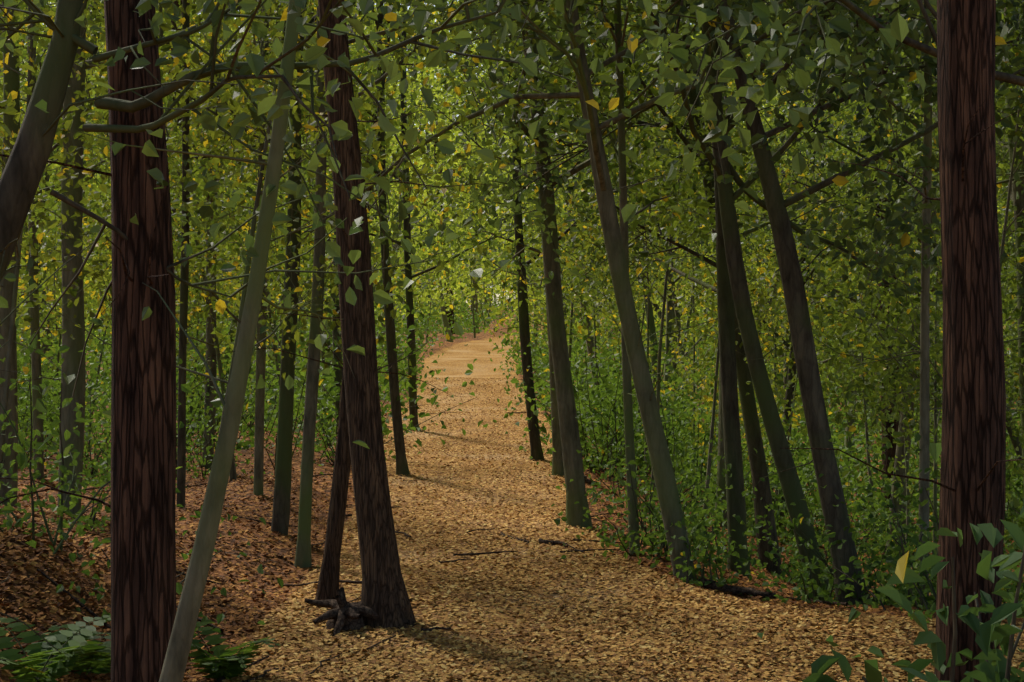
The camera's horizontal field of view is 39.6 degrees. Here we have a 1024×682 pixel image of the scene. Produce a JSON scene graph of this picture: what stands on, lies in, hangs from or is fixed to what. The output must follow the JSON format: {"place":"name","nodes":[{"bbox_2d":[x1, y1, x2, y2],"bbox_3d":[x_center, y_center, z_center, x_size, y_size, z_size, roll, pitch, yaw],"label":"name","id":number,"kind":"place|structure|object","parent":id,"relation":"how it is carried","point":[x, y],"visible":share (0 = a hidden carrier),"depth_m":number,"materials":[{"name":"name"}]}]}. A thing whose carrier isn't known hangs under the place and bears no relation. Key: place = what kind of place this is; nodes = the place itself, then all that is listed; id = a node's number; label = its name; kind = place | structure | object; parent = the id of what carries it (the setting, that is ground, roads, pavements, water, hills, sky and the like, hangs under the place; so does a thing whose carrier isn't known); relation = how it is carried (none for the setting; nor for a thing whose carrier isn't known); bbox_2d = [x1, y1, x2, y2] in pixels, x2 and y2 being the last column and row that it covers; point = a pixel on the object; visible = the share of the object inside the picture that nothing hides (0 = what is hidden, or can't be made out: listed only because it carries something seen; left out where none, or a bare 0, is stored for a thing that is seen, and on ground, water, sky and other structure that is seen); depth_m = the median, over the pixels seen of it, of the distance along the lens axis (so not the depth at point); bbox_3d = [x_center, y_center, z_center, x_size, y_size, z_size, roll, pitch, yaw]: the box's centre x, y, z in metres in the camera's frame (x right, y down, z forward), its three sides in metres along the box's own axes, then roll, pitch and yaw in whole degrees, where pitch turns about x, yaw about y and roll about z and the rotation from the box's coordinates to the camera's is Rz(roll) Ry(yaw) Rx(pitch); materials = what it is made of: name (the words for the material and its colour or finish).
{"place":"outdoors","nodes":[
{"label":"outdoors","id":0,"kind":"place"},
{"bbox_2d":[21,0,705,305],"label":"sky","id":1,"kind":"structure","parent":0,"point":[497,295],"materials":[{"name":"white"}]},
{"bbox_2d":[0,306,1023,681],"bbox_3d":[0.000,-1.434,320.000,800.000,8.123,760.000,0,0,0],"label":"ground","id":2,"kind":"structure","parent":0,"point":[458,356],"depth_m":10.54,"materials":[{"name":"brown soil"}]},
{"bbox_2d":[0,1,94,147],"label":"smooth bark trees","id":3,"kind":"object","parent":2,"relation":"on","point":[23,83],"visible":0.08,"depth_m":14.91,"materials":[{"name":"green plant"}]},
{"bbox_2d":[0,615,110,681],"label":"fern","id":4,"kind":"object","parent":2,"relation":"on","point":[40,663],"visible":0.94,"depth_m":5.47,"materials":[{"name":"green plant"}]},
{"bbox_2d":[0,4,110,371],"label":"oak tree","id":5,"kind":"object","parent":2,"relation":"on","point":[17,306],"visible":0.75,"depth_m":5.37,"materials":[{"name":"brown plant"}]},
{"bbox_2d":[0,0,175,681],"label":"tree","id":6,"kind":"object","parent":2,"relation":"on","point":[142,506],"visible":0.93,"depth_m":4.41,"materials":[{"name":"brown plant"}]},
{"bbox_2d":[74,6,204,136],"bbox_3d":[-5.609,-4.635,5.384,12.905,12.125,6.812,0,0,-30],"label":"tree","id":7,"kind":"object","parent":2,"relation":"on","point":[77,91],"visible":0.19,"depth_m":8.48,"materials":[{"name":"green plant"}]},
{"bbox_2d":[77,0,377,681],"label":"leaning sapling","id":8,"kind":"object","parent":2,"relation":"on","point":[180,640],"visible":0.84,"depth_m":3.98,"materials":[{"name":"grey plant"}]},
{"bbox_2d":[188,621,279,679],"bbox_3d":[-1.358,1.458,6.638,0.686,0.248,0.374,0,0,38],"label":"fern","id":9,"kind":"object","parent":2,"relation":"on","point":[228,664],"visible":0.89,"depth_m":6.60,"materials":[{"name":"green leaf"}]},
{"bbox_2d":[85,0,385,467],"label":"tree","id":10,"kind":"object","parent":2,"relation":"on","point":[212,364],"depth_m":14.95,"materials":[{"name":"green plant"}]},
{"bbox_2d":[25,4,513,338],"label":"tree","id":11,"kind":"object","parent":2,"relation":"on","point":[451,312],"depth_m":47.14,"materials":[{"name":"brown plant"}]},
{"bbox_2d":[191,115,370,607],"bbox_3d":[-0.817,-3.712,9.089,2.875,11.023,3.132,0,0,-38],"label":"thin tree","id":12,"kind":"object","parent":2,"relation":"on","point":[328,582],"visible":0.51,"depth_m":8.36,"materials":[{"name":"brown plant"}]},
{"bbox_2d":[168,0,434,429],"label":"tree","id":13,"kind":"object","parent":2,"relation":"on","point":[338,374],"visible":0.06,"depth_m":17.75,"materials":[{"name":"brown plant"}]},
{"bbox_2d":[166,0,448,269],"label":"tree","id":14,"kind":"object","parent":2,"relation":"on","point":[334,236],"visible":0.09,"depth_m":18.51,"materials":[{"name":"green plant"}]},
{"bbox_2d":[0,0,657,652],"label":"tree","id":15,"kind":"object","parent":2,"relation":"on","point":[22,174],"depth_m":4.13,"materials":[{"name":"green plant"}]},
{"bbox_2d":[304,587,409,636],"bbox_3d":[-0.873,1.532,7.807,0.550,0.370,0.488,0,0,-38],"label":"stump","id":16,"kind":"object","parent":2,"relation":"on","point":[342,614],"visible":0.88,"depth_m":7.69,"materials":[{"name":"brown wood"}]},
{"bbox_2d":[364,2,389,208],"bbox_3d":[-3.990,-6.378,23.910,31.333,17.641,5.895,0,0,0],"label":"tree","id":17,"kind":"object","parent":2,"relation":"on","point":[388,40],"visible":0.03,"depth_m":23.43,"materials":[{"name":"brown plant"}]},
{"bbox_2d":[261,0,509,629],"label":"pine","id":18,"kind":"object","parent":2,"relation":"on","point":[384,596],"visible":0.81,"depth_m":7.84,"materials":[{"name":"brown plant"}]},
{"bbox_2d":[0,1,820,423],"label":"smooth bark trees","id":19,"kind":"object","parent":2,"relation":"on","point":[652,331],"visible":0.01,"depth_m":21.28,"materials":[{"name":"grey plant"}]},
{"bbox_2d":[0,0,849,507],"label":"tree","id":20,"kind":"object","parent":2,"relation":"on","point":[34,40],"visible":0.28,"depth_m":9.27,"materials":[{"name":"green plant"}]},
{"bbox_2d":[26,411,877,681],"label":"fallen twigs","id":21,"kind":"object","parent":2,"relation":"on","point":[81,604],"visible":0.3,"depth_m":9.19,"materials":[{"name":"brown wood"}]},
{"bbox_2d":[0,1,934,452],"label":"smooth bark trees","id":22,"kind":"object","parent":2,"relation":"on","point":[42,185],"visible":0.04,"depth_m":18.81,"materials":[{"name":"green plant"}]},
{"bbox_2d":[0,0,1007,412],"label":"leaves","id":23,"kind":"object","parent":2,"relation":"on","point":[412,84],"visible":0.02,"depth_m":30.73,"materials":[{"name":"green plant"}]},
{"bbox_2d":[0,0,1016,536],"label":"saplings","id":24,"kind":"object","parent":2,"relation":"on","point":[226,286],"visible":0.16,"depth_m":14.27,"materials":[{"name":"green plant"}]},
{"bbox_2d":[0,0,1017,472],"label":"smooth bark trees","id":25,"kind":"object","parent":2,"relation":"on","point":[674,296],"visible":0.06,"depth_m":22.27,"materials":[{"name":"green plant"}]},
{"bbox_2d":[0,0,1017,344],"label":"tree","id":26,"kind":"object","parent":2,"relation":"on","point":[500,240],"visible":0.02,"depth_m":43.86,"materials":[{"name":"green plant"}]},
{"bbox_2d":[0,259,1023,657],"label":"shrubs","id":27,"kind":"object","parent":2,"relation":"on","point":[542,367],"visible":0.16,"depth_m":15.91,"materials":[{"name":"green plant"}]},
{"bbox_2d":[0,0,1023,550],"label":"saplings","id":28,"kind":"object","parent":2,"relation":"on","point":[906,328],"visible":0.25,"depth_m":12.89,"materials":[{"name":"green plant"}]},
{"bbox_2d":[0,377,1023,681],"bbox_3d":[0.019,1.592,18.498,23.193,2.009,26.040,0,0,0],"label":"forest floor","id":29,"kind":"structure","parent":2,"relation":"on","point":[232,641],"depth_m":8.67,"materials":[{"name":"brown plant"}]},
{"bbox_2d":[0,0,91,507],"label":"tree","id":30,"kind":"object","parent":29,"relation":"on","point":[11,78],"depth_m":10.44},
{"bbox_2d":[41,624,110,676],"bbox_3d":[-1.732,1.275,5.822,0.414,0.199,0.592,0,0,-27],"label":"fern","id":31,"kind":"object","parent":29,"relation":"on","point":[95,658],"visible":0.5,"depth_m":5.80,"materials":[{"name":"green plant"}]},
{"bbox_2d":[18,0,245,479],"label":"tree","id":32,"kind":"object","parent":29,"relation":"on","point":[36,371],"depth_m":13.96,"materials":[{"name":"green plant"}]},
{"bbox_2d":[0,0,306,514],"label":"tree","id":33,"kind":"object","parent":29,"relation":"on","point":[72,357],"depth_m":9.95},
{"bbox_2d":[98,1,334,535],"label":"tree","id":34,"kind":"object","parent":29,"relation":"on","point":[281,500],"depth_m":10.96,"materials":[{"name":"green plant"}]},
{"bbox_2d":[0,0,477,507],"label":"tree","id":35,"kind":"object","parent":29,"relation":"on","point":[181,440],"depth_m":11.98,"materials":[{"name":"green plant"}]},
{"bbox_2d":[166,0,520,494],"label":"tree","id":36,"kind":"object","parent":29,"relation":"on","point":[259,430],"depth_m":12.96,"materials":[{"name":"green plant"}]},
{"bbox_2d":[219,0,689,567],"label":"tree","id":37,"kind":"object","parent":29,"relation":"on","point":[303,558],"depth_m":9.96,"materials":[{"name":"green plant"}]},
{"bbox_2d":[107,0,896,579],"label":"tree","id":38,"kind":"object","parent":29,"relation":"on","point":[665,482],"depth_m":9.44,"materials":[{"name":"green plant"}]},
{"bbox_2d":[408,0,703,528],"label":"tree","id":39,"kind":"object","parent":29,"relation":"on","point":[572,456],"depth_m":11.92,"materials":[{"name":"green plant"}]},
{"bbox_2d":[354,0,918,578],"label":"tree","id":40,"kind":"object","parent":29,"relation":"on","point":[731,422],"depth_m":10.76,"materials":[{"name":"green plant"}]},
{"bbox_2d":[407,0,1018,600],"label":"tree","id":41,"kind":"object","parent":29,"relation":"on","point":[791,486],"depth_m":9.58,"materials":[{"name":"green plant"}]},
{"bbox_2d":[699,577,775,598],"bbox_3d":[1.436,1.590,9.132,0.540,0.094,0.130,0,0,31],"label":"fallen log","id":42,"kind":"object","parent":29,"relation":"on","point":[735,590],"visible":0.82,"depth_m":9.10,"materials":[{"name":"brown wood"}]},
{"bbox_2d":[0,2,1023,582],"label":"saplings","id":43,"kind":"object","parent":2,"relation":"on","point":[836,342],"visible":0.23,"depth_m":11.97,"materials":[{"name":"green plant"}]},
{"bbox_2d":[17,114,1017,388],"bbox_3d":[0.587,-2.486,43.932,44.605,8.320,34.678,0,0,0],"label":"tree","id":44,"kind":"object","parent":2,"relation":"on","point":[465,274],"visible":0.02,"depth_m":37.01,"materials":[{"name":"green plant"}]},
{"bbox_2d":[20,2,1021,460],"bbox_3d":[-3.413,-4.115,9.307,20.683,14.036,12.675,0,0,-22],"label":"tree","id":45,"kind":"object","parent":2,"relation":"on","point":[818,172],"visible":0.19,"depth_m":14.36,"materials":[{"name":"green plant"}]},
{"bbox_2d":[166,0,938,313],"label":"tree","id":46,"kind":"object","parent":2,"relation":"on","point":[175,26],"visible":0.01,"depth_m":21.59,"materials":[{"name":"green plant"}]},
{"bbox_2d":[374,1,739,460],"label":"tree","id":47,"kind":"object","parent":2,"relation":"on","point":[536,451],"depth_m":16.94,"materials":[{"name":"green plant"}]},
{"bbox_2d":[214,377,1023,681],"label":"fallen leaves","id":48,"kind":"object","parent":2,"relation":"on","point":[484,672],"depth_m":7.75,"materials":[{"name":"brown plant"}]},
{"bbox_2d":[241,667,284,681],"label":"twig","id":49,"kind":"object","parent":48,"relation":"on","point":[263,674],"visible":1,"depth_m":6.61,"materials":[{"name":"brown wood"}]},
{"bbox_2d":[163,0,443,475],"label":"tree","id":50,"kind":"object","parent":48,"relation":"on","point":[402,467],"depth_m":15.45,"materials":[{"name":"green plant"}]},
{"bbox_2d":[248,1,592,430],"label":"tree","id":51,"kind":"object","parent":48,"relation":"on","point":[407,225],"depth_m":20.97,"materials":[{"name":"green plant"}]},
{"bbox_2d":[355,0,625,475],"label":"tree","id":52,"kind":"object","parent":48,"relation":"on","point":[557,463],"depth_m":15.43,"materials":[{"name":"green plant"}]},
{"bbox_2d":[500,532,528,544],"bbox_3d":[0.033,1.543,11.132,0.084,0.028,0.592,0,0,-22],"label":"twig","id":53,"kind":"object","parent":48,"relation":"on","point":[519,539],"visible":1,"depth_m":11.14,"materials":[{"name":"brown wood"}]},
{"bbox_2d":[538,538,567,547],"bbox_3d":[0.324,1.542,10.856,0.093,0.040,0.378,0,0,-39],"label":"fallen branch","id":54,"kind":"object","parent":48,"relation":"on","point":[541,541],"visible":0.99,"depth_m":10.88,"materials":[{"name":"brown wood"}]},
{"bbox_2d":[584,475,600,484],"bbox_3d":[0.742,1.465,15.248,0.130,0.122,0.656,0,0,-34],"label":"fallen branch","id":55,"kind":"object","parent":48,"relation":"on","point":[587,480],"visible":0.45,"depth_m":15.06,"materials":[{"name":"brown wood"}]},
{"bbox_2d":[452,0,835,303],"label":"tree","id":56,"kind":"object","parent":2,"relation":"on","point":[579,205],"visible":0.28,"depth_m":12.55,"materials":[{"name":"green plant"}]},
{"bbox_2d":[452,2,851,574],"bbox_3d":[4.574,-4.341,13.106,12.096,14.478,5.131,0,0,0],"label":"tree","id":57,"kind":"object","parent":2,"relation":"on","point":[758,467],"visible":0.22,"depth_m":12.88,"materials":[{"name":"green plant"}]},
{"bbox_2d":[483,0,853,554],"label":"tree","id":58,"kind":"object","parent":2,"relation":"on","point":[623,160],"depth_m":10.79,"materials":[{"name":"green plant"}]},
{"bbox_2d":[387,0,1023,436],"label":"smooth bark trees","id":59,"kind":"object","parent":2,"relation":"on","point":[655,306],"visible":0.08,"depth_m":23.75,"materials":[{"name":"green plant"}]},
{"bbox_2d":[409,0,1023,528],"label":"smooth bark trees","id":60,"kind":"object","parent":2,"relation":"on","point":[721,482],"visible":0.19,"depth_m":14.92,"materials":[{"name":"green plant"}]},
{"bbox_2d":[541,0,1014,558],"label":"smooth bark trees","id":61,"kind":"object","parent":2,"relation":"on","point":[899,454],"visible":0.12,"depth_m":15.87,"materials":[{"name":"grey plant"}]},
{"bbox_2d":[616,1,998,528],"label":"tree","id":62,"kind":"object","parent":2,"relation":"on","point":[789,396],"visible":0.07,"depth_m":17.24,"materials":[{"name":"brown plant"}]},
{"bbox_2d":[646,0,1016,320],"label":"leaves","id":63,"kind":"object","parent":2,"relation":"on","point":[773,101],"visible":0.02,"depth_m":17.23,"materials":[{"name":"green plant"}]},
{"bbox_2d":[658,0,1023,604],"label":"tree","id":64,"kind":"object","parent":2,"relation":"on","point":[836,82],"depth_m":8.31,"materials":[{"name":"green plant"}]},
{"bbox_2d":[716,0,1023,604],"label":"tree","id":65,"kind":"object","parent":2,"relation":"on","point":[813,402],"depth_m":8.85,"materials":[{"name":"green plant"}]},
{"bbox_2d":[757,443,1023,681],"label":"laurel shrub","id":66,"kind":"object","parent":2,"relation":"on","point":[988,632],"visible":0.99,"depth_m":3.87,"materials":[{"name":"green plant"}]},
{"bbox_2d":[859,0,942,522],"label":"tree","id":67,"kind":"object","parent":2,"relation":"on","point":[886,463],"visible":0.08,"depth_m":17.88,"materials":[{"name":"grey plant"}]},
{"bbox_2d":[784,0,1023,681],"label":"pine","id":68,"kind":"object","parent":2,"relation":"on","point":[972,483],"visible":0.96,"depth_m":5.09,"materials":[{"name":"brown plant"}]},
{"bbox_2d":[835,0,1023,263],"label":"smooth bark trees","id":69,"kind":"object","parent":2,"relation":"on","point":[1005,122],"visible":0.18,"depth_m":10.15,"materials":[{"name":"green plant"}]},
{"bbox_2d":[891,536,1023,681],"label":"laurel shrub","id":70,"kind":"object","parent":2,"relation":"on","point":[907,663],"visible":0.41,"depth_m":4.41,"materials":[{"name":"green plant"}]},
{"bbox_2d":[548,0,1023,242],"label":"oak tree","id":71,"kind":"object","parent":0,"point":[899,30],"depth_m":5.75,"materials":[{"name":"green plant"}]},
{"bbox_2d":[792,0,1023,485],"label":"oak tree","id":72,"kind":"object","parent":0,"point":[1019,202],"depth_m":11.47,"materials":[{"name":"green plant"}]}
]}

